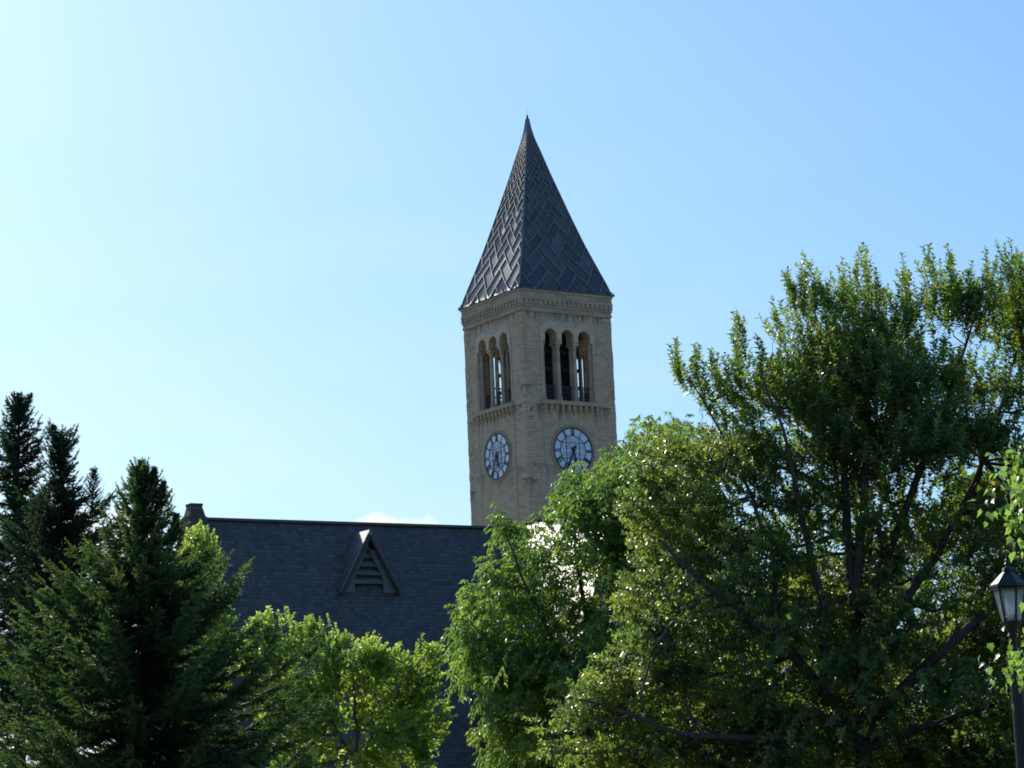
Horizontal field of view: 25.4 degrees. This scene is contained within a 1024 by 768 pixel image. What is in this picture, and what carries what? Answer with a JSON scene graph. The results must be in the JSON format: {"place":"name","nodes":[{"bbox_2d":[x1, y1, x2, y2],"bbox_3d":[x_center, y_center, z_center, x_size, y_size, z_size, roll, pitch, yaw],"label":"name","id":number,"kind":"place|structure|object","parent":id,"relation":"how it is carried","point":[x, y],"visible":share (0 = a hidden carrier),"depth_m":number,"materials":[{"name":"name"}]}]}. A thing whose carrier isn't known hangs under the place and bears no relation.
{"place":"outdoors","nodes":[
{"label":"outdoors","id":0,"kind":"place"},
{"bbox_2d":[0,0,1023,765],"label":"sky","id":1,"kind":"structure","parent":0,"point":[243,242],"materials":[{"name":"blue"}]},
{"bbox_3d":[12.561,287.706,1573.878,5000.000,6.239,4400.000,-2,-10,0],"label":"ground","id":2,"kind":"structure","parent":0,"visible":0},
{"bbox_2d":[0,391,112,767],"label":"spruce tree","id":3,"kind":"object","parent":2,"relation":"on","point":[11,442],"visible":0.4,"depth_m":62.32,"materials":[{"name":"green plant"}]},
{"bbox_2d":[0,417,160,764],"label":"spruce tree","id":4,"kind":"object","parent":2,"relation":"on","point":[47,541],"visible":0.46,"depth_m":57.89,"materials":[{"name":"green plant"}]},
{"bbox_2d":[0,456,329,767],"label":"spruce tree","id":5,"kind":"object","parent":2,"relation":"on","point":[149,595],"visible":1,"depth_m":44.10,"materials":[{"name":"green plant"}]},
{"bbox_2d":[169,519,246,741],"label":"slender tree","id":6,"kind":"object","parent":2,"relation":"on","point":[199,536],"visible":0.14,"depth_m":71.72,"materials":[{"name":"green plant"}]},
{"bbox_2d":[226,605,458,767],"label":"young tree","id":7,"kind":"object","parent":2,"relation":"on","point":[375,664],"visible":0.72,"depth_m":92.75,"materials":[{"name":"green plant"}]},
{"bbox_2d":[161,503,750,767],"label":"library building","id":8,"kind":"structure","parent":2,"relation":"on","point":[392,584],"depth_m":136.74,"materials":[{"name":"stone"}]},
{"bbox_2d":[458,115,617,526],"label":"clock tower","id":9,"kind":"structure","parent":2,"relation":"on","point":[535,308],"depth_m":184.71,"materials":[{"name":"stone"}]},
{"bbox_2d":[440,411,736,767],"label":"drooping tree","id":10,"kind":"object","parent":2,"relation":"on","point":[493,679],"visible":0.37,"depth_m":98.25,"materials":[{"name":"green plant"}]},
{"bbox_2d":[521,237,1023,767],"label":"shade tree","id":11,"kind":"object","parent":2,"relation":"on","point":[829,383],"visible":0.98,"depth_m":72.93,"materials":[{"name":"green plant"}]},
{"bbox_2d":[686,532,881,766],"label":"tree","id":12,"kind":"object","parent":2,"relation":"on","point":[784,672],"visible":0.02,"depth_m":121.49,"materials":[{"name":"green plant"}]},
{"bbox_2d":[828,497,1023,747],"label":"background tree","id":13,"kind":"object","parent":2,"relation":"on","point":[914,558],"visible":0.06,"depth_m":116.08,"materials":[{"name":"green plant"}]},
{"bbox_2d":[967,264,1023,710],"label":"maple tree","id":14,"kind":"object","parent":2,"relation":"on","point":[1011,654],"visible":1,"depth_m":21.06,"materials":[{"name":"green plant"}]},
{"bbox_2d":[989,550,1023,767],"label":"street lamp","id":15,"kind":"object","parent":2,"relation":"on","point":[1008,580],"visible":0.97,"depth_m":27.78,"materials":[{"name":"black metal"}]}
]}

